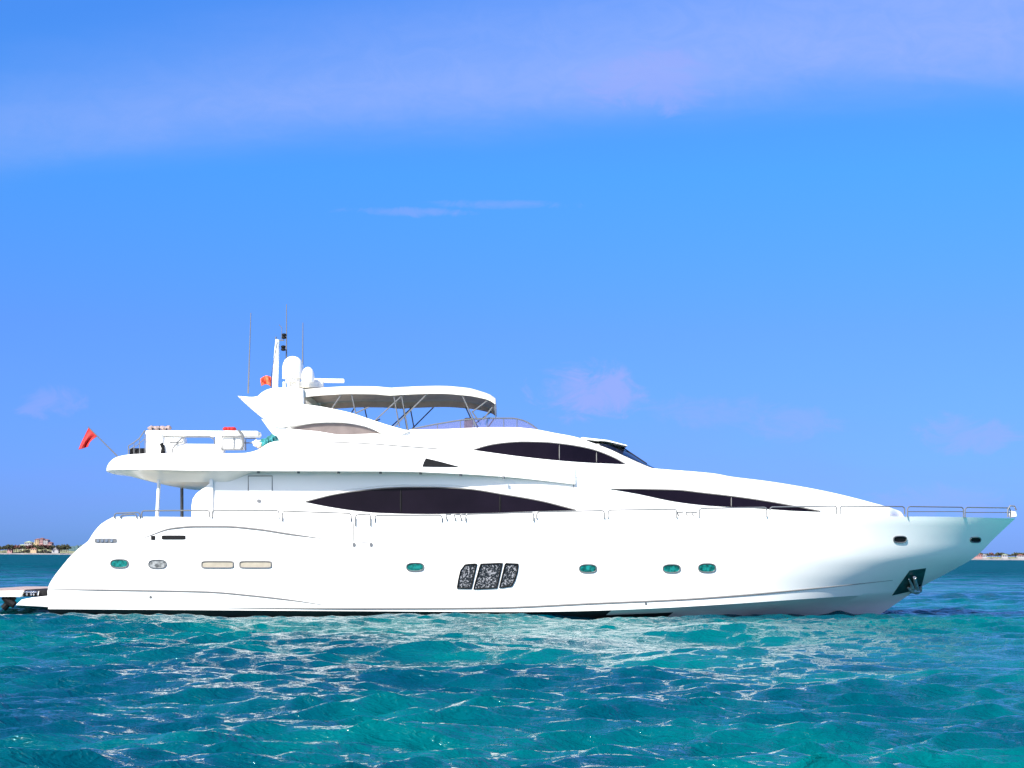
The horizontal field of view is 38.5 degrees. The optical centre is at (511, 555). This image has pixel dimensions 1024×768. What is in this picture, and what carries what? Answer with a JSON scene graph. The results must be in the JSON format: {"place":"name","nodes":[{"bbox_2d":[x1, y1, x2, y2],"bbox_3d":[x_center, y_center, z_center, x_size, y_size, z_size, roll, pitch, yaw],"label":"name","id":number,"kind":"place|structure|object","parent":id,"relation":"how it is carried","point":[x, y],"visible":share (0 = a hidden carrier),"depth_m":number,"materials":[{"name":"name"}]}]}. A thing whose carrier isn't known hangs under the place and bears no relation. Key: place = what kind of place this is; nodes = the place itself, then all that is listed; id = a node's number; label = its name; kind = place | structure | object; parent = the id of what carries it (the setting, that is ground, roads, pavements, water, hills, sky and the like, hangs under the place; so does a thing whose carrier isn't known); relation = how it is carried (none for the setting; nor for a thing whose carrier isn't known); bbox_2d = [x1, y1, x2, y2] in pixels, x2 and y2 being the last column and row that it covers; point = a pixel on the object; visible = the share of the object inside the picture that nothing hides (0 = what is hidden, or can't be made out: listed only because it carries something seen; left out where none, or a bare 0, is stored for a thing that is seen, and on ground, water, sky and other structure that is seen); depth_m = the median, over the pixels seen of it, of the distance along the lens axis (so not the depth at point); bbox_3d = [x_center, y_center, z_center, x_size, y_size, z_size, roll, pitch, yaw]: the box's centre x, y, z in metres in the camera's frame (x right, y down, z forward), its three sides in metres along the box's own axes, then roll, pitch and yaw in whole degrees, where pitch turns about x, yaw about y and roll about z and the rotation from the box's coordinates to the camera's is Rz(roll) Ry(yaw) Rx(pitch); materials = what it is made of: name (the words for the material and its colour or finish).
{"place":"outdoors","nodes":[
{"label":"outdoors","id":0,"kind":"place"},
{"bbox_2d":[0,553,71,554],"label":"beach","id":1,"kind":"structure","parent":0,"point":[41,553],"depth_m":2436.55,"materials":[{"name":"beige sand"}]},
{"bbox_2d":[30,548,37,552],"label":"shore house","id":2,"kind":"structure","parent":1,"relation":"on","point":[33,550],"depth_m":2447.00,"materials":[{"name":"paint"}]},
{"bbox_2d":[52,548,59,552],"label":"shore house","id":3,"kind":"structure","parent":1,"relation":"on","point":[54,550],"depth_m":2449.50,"materials":[{"name":"white paint"}]},
{"bbox_2d":[0,542,74,553],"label":"hillside","id":4,"kind":"structure","parent":0,"point":[27,550],"depth_m":2475.74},
{"bbox_2d":[24,541,33,545],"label":"shore house","id":5,"kind":"structure","parent":4,"relation":"on","point":[27,543],"depth_m":2484.00,"materials":[{"name":"white paint"}]},
{"bbox_2d":[39,538,44,545],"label":"hotel block","id":6,"kind":"structure","parent":4,"relation":"on","point":[41,541],"depth_m":2489.00,"materials":[{"name":"pink paint"}]},
{"bbox_2d":[43,539,49,544],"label":"hotel block","id":7,"kind":"structure","parent":4,"relation":"on","point":[45,541],"depth_m":2488.00,"materials":[{"name":"white paint"}]},
{"bbox_2d":[65,545,81,550],"bbox_3d":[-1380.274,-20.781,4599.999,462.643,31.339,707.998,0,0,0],"label":"hill","id":8,"kind":"structure","parent":0,"point":[75,548],"depth_m":4475.98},
{"bbox_2d":[147,425,171,429],"bbox_3d":[-12.377,-4.488,51.547,0.852,0.198,0.182,0,0,0],"label":"rolled cover","id":9,"kind":"object","parent":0,"point":[167,427],"visible":1,"depth_m":51.49,"materials":[{"name":"white fabric"}]},
{"bbox_2d":[0,554,1023,767],"bbox_3d":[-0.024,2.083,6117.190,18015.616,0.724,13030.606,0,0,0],"label":"sea water","id":10,"kind":"structure","parent":0,"point":[931,675],"depth_m":22.62,"materials":[{"name":"teal liquid"}]},
{"bbox_2d":[0,304,1016,618],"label":"motor yacht","id":11,"kind":"object","parent":10,"relation":"on","point":[324,506],"visible":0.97,"depth_m":50.39,"materials":[{"name":"white paint"}]},
{"bbox_2d":[78,427,117,456],"bbox_3d":[-15.090,-4.166,53.516,1.482,1.114,0.224,0,0,0],"label":"red ensign","id":12,"kind":"object","parent":11,"relation":"attached to","point":[90,436],"visible":1,"depth_m":53.50,"materials":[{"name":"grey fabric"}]},
{"bbox_2d":[201,561,233,567],"bbox_3d":[-10.070,0.292,50.215,1.139,0.274,0.093,0,0,2],"label":"slot window","id":13,"kind":"structure","parent":11,"relation":"in","point":[204,564],"depth_m":50.19,"materials":[{"name":"beige glass"}]},
{"bbox_2d":[221,429,244,449],"bbox_3d":[-9.684,-4.026,51.293,0.804,0.740,0.855,0,0,0],"label":"life raft box","id":14,"kind":"object","parent":11,"relation":"on","point":[233,440],"visible":1,"depth_m":50.95,"materials":[{"name":"white plastic"}]},
{"bbox_2d":[223,427,235,430],"bbox_3d":[-9.867,-4.435,51.300,0.484,0.155,0.358,0,0,0],"label":"red bag","id":15,"kind":"object","parent":14,"relation":"on","point":[229,428],"visible":1,"depth_m":51.18,"materials":[{"name":"fabric"}]},
{"bbox_2d":[239,561,271,567],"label":"slot window","id":16,"kind":"structure","parent":11,"relation":"in","point":[242,564],"depth_m":50.15,"materials":[{"name":"beige glass"}]},
{"bbox_2d":[248,476,272,511],"bbox_3d":[-8.697,-2.146,50.717,0.857,1.268,0.126,0,0,0],"label":"side door","id":17,"kind":"structure","parent":11,"relation":"in","point":[260,488],"depth_m":50.69,"materials":[{"name":"white"}]},
{"bbox_2d":[252,434,278,448],"bbox_3d":[-8.579,-4.002,51.298,0.968,0.503,1.005,0,0,0],"label":"towel pile","id":18,"kind":"object","parent":11,"relation":"on","point":[261,443],"visible":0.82,"depth_m":50.92,"materials":[{"name":"teal fabric"}]},
{"bbox_2d":[260,342,276,386],"bbox_3d":[-8.646,-6.785,52.196,0.576,1.702,0.188,0,0,0],"label":"courtesy flag","id":19,"kind":"object","parent":11,"relation":"attached to","point":[267,380],"visible":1,"depth_m":52.19,"materials":[{"name":"orange fabric"}]},
{"bbox_2d":[291,423,379,434],"bbox_3d":[-6.115,-4.406,51.320,3.245,0.445,0.260,0,0,0],"label":"arch window","id":20,"kind":"structure","parent":11,"relation":"in","point":[333,428],"depth_m":51.19,"materials":[{"name":"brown glass"}]},
{"bbox_2d":[305,487,575,513],"bbox_3d":[-2.467,-1.919,50.694,9.339,0.950,0.133,0,0,0],"label":"saloon window","id":21,"kind":"structure","parent":11,"relation":"in","point":[401,500],"depth_m":50.67,"materials":[{"name":"black glass"}]},
{"bbox_2d":[457,563,476,588],"bbox_3d":[-1.536,0.688,50.118,0.694,0.880,0.163,0,0,0],"label":"hull window","id":22,"kind":"structure","parent":11,"relation":"in","point":[465,580],"depth_m":50.10,"materials":[{"name":"black glass"}]},
{"bbox_2d":[473,563,502,588],"bbox_3d":[-0.819,0.689,50.119,1.007,0.918,0.164,0,0,0],"label":"hull window","id":23,"kind":"structure","parent":11,"relation":"in","point":[488,575],"depth_m":50.10,"materials":[{"name":"black glass"}]},
{"bbox_2d":[499,563,518,587],"bbox_3d":[-0.110,0.667,50.117,0.673,0.861,0.157,0,0,0],"label":"hull window","id":24,"kind":"structure","parent":11,"relation":"in","point":[510,571],"depth_m":50.09,"materials":[{"name":"black glass"}]},
{"bbox_2d":[474,441,625,463],"bbox_3d":[1.315,-3.607,51.189,5.321,0.781,0.175,0,0,-2],"label":"pilothouse window","id":25,"kind":"structure","parent":11,"relation":"in","point":[532,449],"depth_m":51.15,"materials":[{"name":"black glass"}]},
{"bbox_2d":[611,488,819,511],"bbox_3d":[7.050,-1.936,50.715,7.265,0.768,0.221,0,0,-1],"label":"forward cabin window","id":26,"kind":"structure","parent":11,"relation":"in","point":[676,495],"depth_m":50.68,"materials":[{"name":"black glass"}]},
{"bbox_2d":[0,0,1023,556],"label":"sky","id":27,"kind":"structure","parent":0,"point":[779,241],"materials":[{"name":"blue"}]},
{"bbox_2d":[971,558,1023,559],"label":"beach","id":28,"kind":"structure","parent":0,"point":[997,559],"depth_m":2435.11,"materials":[{"name":"beige sand"}]},
{"bbox_2d":[1016,554,1023,558],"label":"shore house","id":29,"kind":"structure","parent":28,"relation":"on","point":[1020,556],"depth_m":2443.00,"materials":[{"name":"white paint"}]}
]}

